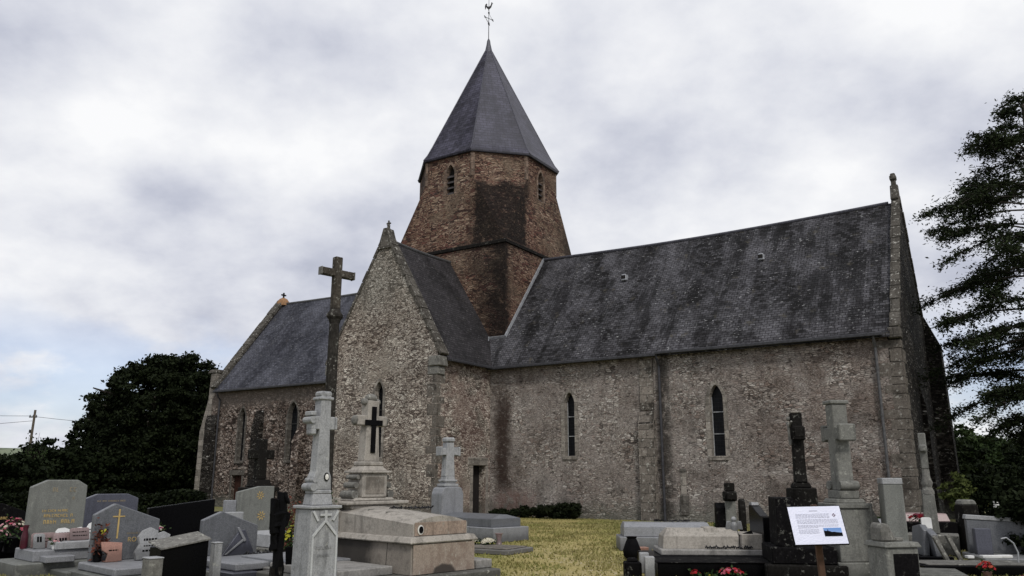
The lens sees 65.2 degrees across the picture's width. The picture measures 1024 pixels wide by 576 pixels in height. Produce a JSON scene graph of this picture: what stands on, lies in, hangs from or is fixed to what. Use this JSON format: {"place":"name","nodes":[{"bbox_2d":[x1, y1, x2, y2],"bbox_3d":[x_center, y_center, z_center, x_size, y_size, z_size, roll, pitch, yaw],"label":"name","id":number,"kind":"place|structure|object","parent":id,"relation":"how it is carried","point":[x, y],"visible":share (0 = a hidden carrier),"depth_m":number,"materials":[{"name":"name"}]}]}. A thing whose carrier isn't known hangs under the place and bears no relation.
{"place":"outdoors","nodes":[
{"label":"outdoors","id":0,"kind":"place"},
{"bbox_2d":[0,448,22,454],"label":"hill","id":1,"kind":"structure","parent":0,"point":[5,450],"depth_m":471.79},
{"bbox_2d":[389,505,432,508],"bbox_3d":[-1.721,3.758,13.727,0.776,0.062,0.273,5,-14,-19],"label":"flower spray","id":2,"kind":"object","parent":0,"point":[411,507],"visible":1,"depth_m":13.69,"materials":[{"name":"plant"}]},
{"bbox_2d":[0,0,1023,448],"label":"sky","id":3,"kind":"structure","parent":0,"point":[171,170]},
{"bbox_2d":[149,500,1023,575],"bbox_3d":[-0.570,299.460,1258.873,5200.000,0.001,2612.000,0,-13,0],"label":"ground","id":4,"kind":"structure","parent":0,"point":[569,571],"depth_m":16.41,"materials":[{"name":"green plant"}]},
{"bbox_2d":[0,503,25,558],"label":"grave","id":5,"kind":"object","parent":4,"relation":"on","point":[10,511],"visible":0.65,"depth_m":15.66,"materials":[{"name":"black stone"}]},
{"bbox_2d":[0,526,14,553],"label":"flower pot","id":6,"kind":"object","parent":5,"relation":"on","point":[3,539],"visible":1,"depth_m":13.98,"materials":[{"name":"black paint"}]},
{"bbox_2d":[0,514,24,552],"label":"flower pot","id":7,"kind":"object","parent":5,"relation":"on","point":[14,543],"visible":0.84,"depth_m":14.17,"materials":[{"name":"black paint"}]},
{"bbox_2d":[0,453,56,507],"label":"hedge bush","id":8,"kind":"object","parent":4,"relation":"on","point":[17,477],"visible":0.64,"depth_m":38.23,"materials":[{"name":"green plant"}]},
{"bbox_2d":[10,432,47,460],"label":"shrub","id":9,"kind":"object","parent":4,"relation":"on","point":[39,449],"visible":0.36,"depth_m":42.07,"materials":[{"name":"green plant"}]},
{"bbox_2d":[29,410,36,442],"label":"utility pole","id":10,"kind":"object","parent":4,"relation":"on","point":[34,416],"visible":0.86,"depth_m":73.98,"materials":[{"name":"grey wood"}]},
{"bbox_2d":[0,480,89,575],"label":"grave","id":11,"kind":"object","parent":4,"relation":"on","point":[53,505],"visible":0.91,"depth_m":13.71,"materials":[{"name":"stone"}]},
{"bbox_2d":[19,525,29,548],"bbox_3d":[-8.189,4.182,13.443,0.120,0.380,0.117,0,-13,0],"label":"vase","id":12,"kind":"object","parent":11,"relation":"on","point":[24,540],"visible":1,"depth_m":13.40,"materials":[{"name":"red ceramic"}]},
{"bbox_2d":[32,533,44,548],"bbox_3d":[-7.932,4.240,13.403,0.130,0.239,0.180,-10,-17,36],"label":"memorial plaque","id":13,"kind":"object","parent":11,"relation":"on","point":[38,541],"visible":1,"depth_m":13.37,"materials":[{"name":"stone"}]},
{"bbox_2d":[30,532,54,547],"bbox_3d":[-7.872,4.319,13.738,0.130,0.240,0.720,-12,-18,42],"label":"memorial plaque","id":14,"kind":"object","parent":11,"relation":"on","point":[48,535],"visible":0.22,"depth_m":13.62,"materials":[{"name":"pink stone"}]},
{"bbox_2d":[48,538,63,548],"bbox_3d":[-7.577,4.233,13.271,0.163,0.194,0.220,0,-13,0],"label":"flower pot","id":15,"kind":"object","parent":11,"relation":"on","point":[54,541],"visible":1,"depth_m":13.23,"materials":[{"name":"white ceramic"}]},
{"bbox_2d":[53,532,69,540],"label":"memorial plaque","id":16,"kind":"object","parent":11,"relation":"on","point":[65,536],"visible":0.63,"depth_m":13.54,"materials":[{"name":"pink stone"}]},
{"bbox_2d":[55,527,81,532],"bbox_3d":[-7.621,4.201,13.786,0.130,0.144,0.499,-9,-16,33],"label":"memorial plaque","id":17,"kind":"object","parent":11,"relation":"on","point":[61,530],"visible":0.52,"depth_m":13.68,"materials":[{"name":"white stone"}]},
{"bbox_2d":[70,527,88,539],"bbox_3d":[-7.419,4.210,13.705,0.130,0.199,0.320,-10,-17,36],"label":"memorial plaque","id":18,"kind":"object","parent":11,"relation":"on","point":[79,533],"visible":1,"depth_m":13.68,"materials":[{"name":"pink stone"}]},
{"bbox_2d":[86,522,91,539],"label":"memorial plaque","id":19,"kind":"object","parent":11,"relation":"on","point":[89,526],"visible":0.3,"depth_m":13.88,"materials":[{"name":"white stone"}]},
{"bbox_2d":[6,440,86,484],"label":"hedge bush","id":20,"kind":"object","parent":4,"relation":"on","point":[56,453],"visible":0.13,"depth_m":42.82,"materials":[{"name":"green plant"}]},
{"bbox_2d":[32,433,125,492],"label":"hedge bush","id":21,"kind":"object","parent":4,"relation":"on","point":[88,470],"visible":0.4,"depth_m":44.28,"materials":[{"name":"green plant"}]},
{"bbox_2d":[0,488,208,513],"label":"hedge","id":22,"kind":"object","parent":4,"relation":"on","point":[145,500],"visible":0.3,"depth_m":31.56,"materials":[{"name":"green plant"}]},
{"bbox_2d":[83,494,137,527],"bbox_3d":[-8.406,5.096,17.308,2.100,1.220,1.400,-12,-18,42],"label":"grave","id":23,"kind":"object","parent":4,"relation":"on","point":[95,503],"visible":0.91,"depth_m":17.82,"materials":[{"name":"grey stone"}]},
{"bbox_2d":[68,504,208,575],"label":"grave","id":24,"kind":"object","parent":4,"relation":"on","point":[126,526],"visible":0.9,"depth_m":12.96,"materials":[{"name":"grey stone"}]},
{"bbox_2d":[88,517,110,561],"bbox_3d":[-6.543,4.061,12.707,0.284,0.821,0.458,0,-13,0],"label":"dried bouquet","id":25,"kind":"object","parent":24,"relation":"on","point":[97,555],"visible":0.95,"depth_m":12.67,"materials":[{"name":"brown plant"}]},
{"bbox_2d":[101,542,121,561],"bbox_3d":[-6.380,4.190,12.722,0.130,0.309,0.339,-10,-17,36],"label":"memorial plaque","id":26,"kind":"object","parent":24,"relation":"on","point":[112,551],"visible":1,"depth_m":12.71,"materials":[{"name":"stone"}]},
{"bbox_2d":[133,527,160,559],"bbox_3d":[-5.955,4.187,13.124,0.159,0.501,0.508,-10,-17,36],"label":"memorial plaque","id":27,"kind":"object","parent":24,"relation":"on","point":[144,537],"visible":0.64,"depth_m":13.03,"materials":[{"name":"stone"}]},
{"bbox_2d":[158,531,170,537],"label":"memorial plaque","id":28,"kind":"object","parent":24,"relation":"on","point":[163,534],"visible":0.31,"depth_m":13.41,"materials":[{"name":"stone"}]},
{"bbox_2d":[63,351,221,502],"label":"yew tree","id":29,"kind":"object","parent":4,"relation":"on","point":[147,434],"visible":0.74,"depth_m":46.86,"materials":[{"name":"green plant"}]},
{"bbox_2d":[147,499,214,536],"bbox_3d":[-6.503,4.973,16.551,2.000,1.119,1.600,-12,-18,42],"label":"grave","id":30,"kind":"object","parent":4,"relation":"on","point":[182,518],"visible":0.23,"depth_m":17.10,"materials":[{"name":"black stone"}]},
{"bbox_2d":[159,522,170,531],"bbox_3d":[-7.344,5.087,16.598,0.386,0.514,0.364,-10,-16,36],"label":"flower pot","id":31,"kind":"object","parent":30,"relation":"on","point":[161,528],"visible":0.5,"depth_m":16.60,"materials":[{"name":"pink plant"}]},
{"bbox_2d":[141,531,222,575],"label":"grave","id":32,"kind":"object","parent":4,"relation":"on","point":[186,554],"visible":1,"depth_m":11.51,"materials":[{"name":"black stone"}]},
{"bbox_2d":[200,511,268,575],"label":"grave","id":33,"kind":"object","parent":4,"relation":"on","point":[220,526],"visible":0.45,"depth_m":14.00,"materials":[{"name":"grey stone"}]},
{"bbox_2d":[222,527,252,555],"bbox_3d":[-4.822,4.462,14.108,0.085,0.474,0.596,-12,-18,42],"label":"relief plaque","id":34,"kind":"object","parent":33,"relation":"on","point":[240,544],"visible":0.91,"depth_m":14.10,"materials":[{"name":"grey stone"}]},
{"bbox_2d":[243,549,272,554],"bbox_3d":[-4.435,4.640,14.064,0.267,0.095,0.652,-12,-18,42],"label":"flower spray","id":35,"kind":"object","parent":33,"relation":"on","point":[247,553],"visible":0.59,"depth_m":14.01,"materials":[{"name":"plant"}]},
{"bbox_2d":[226,512,243,518],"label":"grave","id":36,"kind":"object","parent":4,"relation":"on","point":[238,514],"visible":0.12,"depth_m":19.77,"materials":[{"name":"stone"}]},
{"bbox_2d":[223,486,273,530],"bbox_3d":[-6.244,5.706,20.175,1.800,1.360,1.600,-12,-18,42],"label":"grave","id":37,"kind":"object","parent":4,"relation":"on","point":[253,504],"visible":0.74,"depth_m":20.70,"materials":[{"name":"stone"}]},
{"bbox_2d":[238,439,278,497],"bbox_3d":[-9.521,7.216,30.144,1.040,3.000,1.160,-12,-18,42],"label":"stone cross","id":38,"kind":"object","parent":4,"relation":"on","point":[260,454],"visible":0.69,"depth_m":30.10,"materials":[{"name":"grey stone"}]},
{"bbox_2d":[256,530,293,551],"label":"grave","id":39,"kind":"object","parent":4,"relation":"on","point":[263,540],"visible":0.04,"depth_m":16.09,"materials":[{"name":"stone"}]},
{"bbox_2d":[269,491,289,575],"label":"grave cross","id":40,"kind":"object","parent":4,"relation":"on","point":[279,518],"visible":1,"depth_m":10.06,"materials":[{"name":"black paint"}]},
{"bbox_2d":[276,495,300,551],"bbox_3d":[-4.199,4.531,14.986,0.564,1.273,0.773,0,-13,0],"label":"dead shrub","id":41,"kind":"object","parent":4,"relation":"on","point":[291,518],"visible":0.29,"depth_m":14.94,"materials":[{"name":"brown plant"}]},
{"bbox_2d":[242,552,349,569],"bbox_3d":[-3.588,4.657,13.414,2.000,0.300,1.300,-12,-18,42],"label":"grave","id":42,"kind":"object","parent":4,"relation":"on","point":[266,557],"visible":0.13,"depth_m":13.27,"materials":[{"name":"stone"}]},
{"bbox_2d":[284,521,294,564],"bbox_3d":[-3.478,4.054,12.624,0.353,0.749,0.346,0,-13,0],"label":"flower pot","id":43,"kind":"object","parent":42,"relation":"on","point":[288,552],"visible":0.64,"depth_m":12.54,"materials":[{"name":"black paint"}]},
{"bbox_2d":[291,391,341,575],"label":"stone cross","id":44,"kind":"object","parent":4,"relation":"on","point":[315,545],"visible":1,"depth_m":11.35,"materials":[{"name":"stone"}]},
{"bbox_2d":[318,256,354,495],"bbox_3d":[-4.293,2.585,18.911,1.100,6.860,1.100,13,-18,-43],"label":"calvary cross","id":45,"kind":"object","parent":4,"relation":"on","point":[337,274],"visible":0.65,"depth_m":19.19,"materials":[{"name":"stone"}]},
{"bbox_2d":[254,394,500,575],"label":"family tomb","id":46,"kind":"object","parent":4,"relation":"on","point":[377,536],"visible":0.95,"depth_m":12.95,"materials":[{"name":"stone"}]},
{"bbox_2d":[431,437,462,514],"bbox_3d":[-1.812,5.581,22.519,0.720,2.700,0.560,10,-17,-37],"label":"stone cross","id":47,"kind":"object","parent":4,"relation":"on","point":[446,498],"visible":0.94,"depth_m":22.38,"materials":[{"name":"stone"}]},
{"bbox_2d":[445,512,528,542],"bbox_3d":[-0.858,6.330,21.248,1.240,0.660,2.450,13,-18,-43],"label":"grave","id":48,"kind":"object","parent":4,"relation":"on","point":[481,526],"visible":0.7,"depth_m":20.51,"materials":[{"name":"stone"}]},
{"bbox_2d":[487,507,509,514],"bbox_3d":[-0.533,9.439,33.353,1.104,0.585,1.136,0,-13,0],"label":"bush","id":49,"kind":"object","parent":4,"relation":"on","point":[499,511],"visible":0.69,"depth_m":33.16,"materials":[{"name":"green plant"}]},
{"bbox_2d":[474,543,532,555],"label":"grave kerb","id":50,"kind":"structure","parent":4,"relation":"on","point":[495,549],"depth_m":17.16,"materials":[{"name":"stone"}]},
{"bbox_2d":[477,537,496,544],"bbox_3d":[-0.556,5.716,18.021,0.463,0.200,0.467,0,-13,0],"label":"flower pot","id":51,"kind":"object","parent":50,"relation":"on","point":[486,541],"visible":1,"depth_m":17.98,"materials":[{"name":"white plant"}]},
{"bbox_2d":[495,533,502,543],"bbox_3d":[-0.299,5.697,18.177,0.200,0.240,0.195,0,-13,0],"label":"vase","id":52,"kind":"object","parent":50,"relation":"on","point":[498,537],"visible":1,"depth_m":18.13,"materials":[{"name":"pink stone"}]},
{"bbox_2d":[506,505,531,517],"bbox_3d":[0.350,9.214,32.710,1.013,0.730,1.189,6,-14,-23],"label":"bush","id":53,"kind":"object","parent":4,"relation":"on","point":[522,511],"visible":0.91,"depth_m":32.45,"materials":[{"name":"green plant"}]},
{"bbox_2d":[529,504,547,517],"bbox_3d":[1.137,9.079,32.187,1.005,0.755,1.039,11,-17,-39],"label":"bush","id":54,"kind":"object","parent":4,"relation":"on","point":[534,511],"visible":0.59,"depth_m":32.08,"materials":[{"name":"green plant"}]},
{"bbox_2d":[539,502,568,518],"bbox_3d":[1.736,8.910,31.685,1.314,0.856,1.313,-4,-14,18],"label":"bush","id":55,"kind":"object","parent":4,"relation":"on","point":[551,511],"visible":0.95,"depth_m":31.46,"materials":[{"name":"green plant"}]},
{"bbox_2d":[556,502,582,518],"bbox_3d":[2.242,8.799,31.306,1.112,0.899,1.154,0,-13,0],"label":"bush","id":56,"kind":"object","parent":4,"relation":"on","point":[574,511],"visible":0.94,"depth_m":31.23,"materials":[{"name":"green plant"}]},
{"bbox_2d":[194,2,961,523],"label":"church","id":57,"kind":"structure","parent":4,"relation":"on","point":[506,338],"depth_m":33.29,"materials":[{"name":"stone"}]},
{"bbox_2d":[228,470,244,499],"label":"door","id":58,"kind":"structure","parent":57,"relation":"in","point":[238,474],"depth_m":43.43,"materials":[{"name":"grey stone"}]},
{"bbox_2d":[234,405,246,463],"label":"window","id":59,"kind":"structure","parent":57,"relation":"in","point":[242,417],"depth_m":43.93,"materials":[{"name":"black glass"}]},
{"bbox_2d":[283,399,299,462],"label":"window","id":60,"kind":"structure","parent":57,"relation":"in","point":[292,417],"depth_m":41.99,"materials":[{"name":"black glass"}]},
{"bbox_2d":[372,378,385,460],"bbox_3d":[-5.569,5.543,33.746,0.740,3.450,0.350,-8,-16,32],"label":"window","id":61,"kind":"structure","parent":57,"relation":"in","point":[379,389],"depth_m":33.78,"materials":[{"name":"glass"}]},
{"bbox_2d":[468,457,487,512],"bbox_3d":[-1.393,8.437,33.765,0.910,2.520,1.550,-8,-16,32],"label":"door","id":62,"kind":"structure","parent":57,"relation":"in","point":[474,470],"depth_m":34.10,"materials":[{"name":"stone"}]},
{"bbox_2d":[561,388,578,459],"bbox_3d":[2.451,5.618,33.089,0.800,2.930,0.350,-8,-16,32],"label":"window","id":63,"kind":"structure","parent":57,"relation":"in","point":[569,404],"depth_m":33.09,"materials":[{"name":"glass"}]},
{"bbox_2d":[705,380,730,459],"bbox_3d":[7.680,4.910,29.795,0.860,2.950,0.350,-8,-16,32],"label":"window","id":64,"kind":"structure","parent":57,"relation":"in","point":[716,405],"depth_m":29.81,"materials":[{"name":"glass"}]},
{"bbox_2d":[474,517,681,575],"bbox_3d":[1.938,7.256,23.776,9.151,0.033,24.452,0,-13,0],"label":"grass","id":65,"kind":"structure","parent":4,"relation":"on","point":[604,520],"depth_m":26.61,"materials":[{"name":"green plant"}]},
{"bbox_2d":[616,521,708,550],"bbox_3d":[3.513,5.692,18.384,2.150,0.600,1.000,0,-13,2],"label":"grave","id":66,"kind":"object","parent":4,"relation":"on","point":[646,534],"visible":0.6,"depth_m":18.05,"materials":[{"name":"stone"}]},
{"bbox_2d":[654,519,689,521],"bbox_3d":[3.691,5.361,18.480,0.841,0.072,0.274,0,-13,0],"label":"flower spray","id":67,"kind":"object","parent":66,"relation":"on","point":[688,520],"visible":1,"depth_m":18.45,"materials":[{"name":"plant"}]},
{"bbox_2d":[688,568,701,575],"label":"flower pot","id":68,"kind":"object","parent":4,"relation":"on","point":[696,572],"visible":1,"depth_m":12.69,"materials":[{"name":"black paint"}]},
{"bbox_2d":[623,552,770,575],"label":"grave","id":69,"kind":"object","parent":4,"relation":"on","point":[646,564],"visible":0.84,"depth_m":13.01,"materials":[{"name":"black stone"}]},
{"bbox_2d":[623,536,640,558],"bbox_3d":[2.375,5.159,15.839,0.360,0.460,0.360,0,-13,0],"label":"vase","id":70,"kind":"object","parent":69,"relation":"on","point":[631,548],"visible":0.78,"depth_m":15.73,"materials":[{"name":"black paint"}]},
{"bbox_2d":[637,502,769,560],"bbox_3d":[3.483,4.519,14.620,2.270,1.150,1.170,0,-13,2],"label":"grave","id":71,"kind":"object","parent":4,"relation":"on","point":[683,541],"visible":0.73,"depth_m":14.35,"materials":[{"name":"beige stone"}]},
{"bbox_2d":[705,545,752,548],"bbox_3d":[3.845,4.594,14.191,0.842,0.072,0.131,0,-13,2],"label":"flower spray","id":72,"kind":"object","parent":71,"relation":"on","point":[713,547],"visible":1,"depth_m":14.18,"materials":[{"name":"metal"}]},
{"bbox_2d":[726,516,742,532],"bbox_3d":[4.045,4.432,14.553,0.285,0.530,0.180,8,-15,-29],"label":"figurine","id":73,"kind":"object","parent":71,"relation":"on","point":[733,525],"visible":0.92,"depth_m":14.55,"materials":[{"name":"stone"}]},
{"bbox_2d":[704,569,717,575],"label":"green plant","id":74,"kind":"object","parent":4,"relation":"on","point":[709,574],"visible":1,"depth_m":12.75,"materials":[{"name":"green plant"}]},
{"bbox_2d":[714,503,725,527],"bbox_3d":[5.793,6.415,22.120,0.300,0.920,0.800,-2,-14,10],"label":"headstone","id":75,"kind":"object","parent":4,"relation":"on","point":[720,515],"visible":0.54,"depth_m":21.79,"materials":[{"name":"black stone"}]},
{"bbox_2d":[722,483,736,522],"bbox_3d":[5.954,6.061,21.793,0.360,1.460,0.760,-2,-13,8],"label":"stone cross","id":76,"kind":"object","parent":4,"relation":"on","point":[729,494],"visible":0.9,"depth_m":21.72,"materials":[{"name":"grey stone"}]},
{"bbox_2d":[716,565,747,575],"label":"flower pot","id":77,"kind":"object","parent":4,"relation":"on","point":[728,570],"visible":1,"depth_m":12.70,"materials":[{"name":"black paint"}]},
{"bbox_2d":[738,499,746,530],"bbox_3d":[6.710,6.656,23.296,0.160,0.997,0.600,-2,-14,10],"label":"headstone","id":78,"kind":"object","parent":4,"relation":"on","point":[742,511],"visible":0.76,"depth_m":23.05,"materials":[{"name":"stone"}]},
{"bbox_2d":[762,497,848,575],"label":"headstone","id":79,"kind":"object","parent":4,"relation":"on","point":[783,554],"visible":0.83,"depth_m":12.73,"materials":[{"name":"black stone"}]},
{"bbox_2d":[786,411,817,505],"bbox_3d":[5.403,3.692,14.738,0.950,2.820,0.800,-2,-13,8],"label":"stone cross","id":80,"kind":"object","parent":79,"relation":"on","point":[801,492],"visible":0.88,"depth_m":14.74,"materials":[{"name":"black stone"}]},
{"bbox_2d":[786,505,849,575],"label":"information board","id":81,"kind":"object","parent":4,"relation":"on","point":[818,527],"visible":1,"depth_m":7.64,"materials":[{"name":"white paint"},{"name":"brown wood"},{"name":"grey ink"}]},
{"bbox_2d":[818,400,879,575],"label":"stone cross","id":82,"kind":"object","parent":4,"relation":"on","point":[838,434],"visible":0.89,"depth_m":12.99,"materials":[{"name":"grey stone"}]},
{"bbox_2d":[912,524,933,555],"bbox_3d":[7.577,5.012,15.728,1.200,0.725,0.800,-2,-13,8],"label":"headstone","id":83,"kind":"object","parent":4,"relation":"on","point":[919,534],"visible":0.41,"depth_m":15.49,"materials":[{"name":"grey stone"}]},
{"bbox_2d":[905,512,958,533],"bbox_3d":[9.475,5.674,18.697,1.400,0.800,1.000,0,-13,2],"label":"grave","id":84,"kind":"object","parent":4,"relation":"on","point":[946,525],"visible":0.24,"depth_m":18.25,"materials":[{"name":"black stone"}]},
{"bbox_2d":[908,433,960,555],"bbox_3d":[9.172,4.509,17.640,1.000,2.580,0.800,-7,-15,27],"label":"stone cross","id":85,"kind":"object","parent":4,"relation":"on","point":[928,501],"visible":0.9,"depth_m":17.50,"materials":[{"name":"grey stone"}]},
{"bbox_2d":[907,512,923,521],"bbox_3d":[9.127,5.125,17.910,0.574,0.218,0.570,0,-13,0],"label":"flower pot","id":86,"kind":"object","parent":85,"relation":"on","point":[917,515],"visible":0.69,"depth_m":17.88,"materials":[{"name":"red plant"}]},
{"bbox_2d":[918,528,953,559],"bbox_3d":[7.766,4.998,15.525,1.200,0.666,0.800,-2,-13,8],"label":"headstone","id":87,"kind":"object","parent":4,"relation":"on","point":[934,550],"visible":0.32,"depth_m":15.18,"materials":[{"name":"grey stone"}]},
{"bbox_2d":[920,517,932,528],"bbox_3d":[8.210,4.666,15.880,0.200,0.222,0.130,0,-13,2],"label":"memorial plaque","id":88,"kind":"object","parent":87,"relation":"on","point":[927,521],"visible":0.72,"depth_m":15.84,"materials":[{"name":"white stone"}]},
{"bbox_2d":[932,535,949,559],"bbox_3d":[7.961,4.844,14.675,0.462,0.586,0.240,1,-13,-6],"label":"grave marker","id":89,"kind":"object","parent":4,"relation":"on","point":[940,547],"visible":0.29,"depth_m":14.66,"materials":[{"name":"stone"}]},
{"bbox_2d":[944,534,962,559],"bbox_3d":[8.455,4.960,15.162,0.462,0.586,0.240,1,-13,-6],"label":"grave marker","id":90,"kind":"object","parent":4,"relation":"on","point":[953,547],"visible":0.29,"depth_m":15.14,"materials":[{"name":"stone"}]},
{"bbox_2d":[937,471,976,518],"bbox_3d":[12.903,6.319,23.131,1.069,2.004,0.875,5,-14,-18],"label":"shrub","id":91,"kind":"object","parent":4,"relation":"on","point":[958,491],"visible":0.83,"depth_m":23.12,"materials":[{"name":"green plant"}]},
{"bbox_2d":[909,89,1023,454],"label":"cedar tree","id":92,"kind":"object","parent":4,"relation":"on","point":[994,144],"visible":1,"depth_m":28.27,"materials":[{"name":"green plant"}]},
{"bbox_2d":[954,499,978,550],"bbox_3d":[10.409,5.406,18.250,0.399,1.120,0.399,0,-13,0],"label":"headstone","id":93,"kind":"object","parent":4,"relation":"on","point":[965,506],"visible":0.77,"depth_m":18.19,"materials":[{"name":"stone"}]},
{"bbox_2d":[919,560,1023,575],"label":"grave","id":94,"kind":"object","parent":4,"relation":"on","point":[1004,567],"visible":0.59,"depth_m":13.47,"materials":[{"name":"black stone"}]},
{"bbox_2d":[955,438,990,475],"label":"broadleaf tree","id":95,"kind":"object","parent":4,"relation":"on","point":[972,462],"visible":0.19,"depth_m":57.24,"materials":[{"name":"green plant"}]},
{"bbox_2d":[953,423,1005,471],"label":"broadleaf tree","id":96,"kind":"object","parent":4,"relation":"on","point":[972,438],"visible":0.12,"depth_m":59.68,"materials":[{"name":"green plant"}]},
{"bbox_2d":[972,528,993,554],"bbox_3d":[9.393,5.118,15.954,0.300,0.620,0.160,-2,-14,10],"label":"headstone","id":97,"kind":"object","parent":4,"relation":"on","point":[982,541],"visible":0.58,"depth_m":15.90,"materials":[{"name":"grey stone"}]},
{"bbox_2d":[976,559,997,575],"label":"flower pot","id":98,"kind":"object","parent":4,"relation":"on","point":[988,572],"visible":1,"depth_m":13.14,"materials":[{"name":"stone"}]},
{"bbox_2d":[980,555,1001,557],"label":"memorial plaque","id":99,"kind":"object","parent":4,"relation":"on","point":[990,556],"visible":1,"depth_m":14.56,"materials":[{"name":"white stone"}]},
{"bbox_2d":[960,464,1023,514],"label":"hedge","id":100,"kind":"object","parent":4,"relation":"on","point":[980,483],"visible":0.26,"depth_m":34.49,"materials":[{"name":"green plant"}]},
{"bbox_2d":[962,514,1023,562],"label":"grave","id":101,"kind":"object","parent":4,"relation":"on","point":[998,528],"visible":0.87,"depth_m":16.23,"materials":[{"name":"grey stone"}]},
{"bbox_2d":[973,435,1013,450],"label":"broadleaf tree","id":102,"kind":"object","parent":4,"relation":"on","point":[1003,441],"visible":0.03,"depth_m":72.30,"materials":[{"name":"green plant"}]},
{"bbox_2d":[980,473,1023,553],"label":"dark bush","id":103,"kind":"object","parent":4,"relation":"on","point":[1010,503],"visible":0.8,"depth_m":16.25,"materials":[{"name":"green plant"}]},
{"bbox_2d":[991,441,1023,467],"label":"broadleaf tree","id":104,"kind":"object","parent":4,"relation":"on","point":[1013,458],"visible":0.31,"depth_m":58.54,"materials":[{"name":"green plant"}]},
{"bbox_2d":[1000,537,1019,562],"bbox_3d":[9.283,4.908,14.875,0.317,0.532,0.105,0,-13,2],"label":"lantern hook","id":105,"kind":"object","parent":4,"relation":"on","point":[1014,546],"visible":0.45,"depth_m":14.89,"materials":[{"name":"metal"}]},
{"label":"gravel path","id":106,"kind":"structure","parent":0,"visible":0},
{"bbox_2d":[864,522,920,575],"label":"grave monument","id":107,"kind":"object","parent":106,"relation":"on","point":[889,554],"visible":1,"depth_m":10.87,"materials":[{"name":"grey stone"}]},
{"bbox_2d":[877,478,967,575],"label":"headstone","id":108,"kind":"object","parent":106,"relation":"on","point":[892,506],"visible":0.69,"depth_m":12.43,"materials":[{"name":"stone"}]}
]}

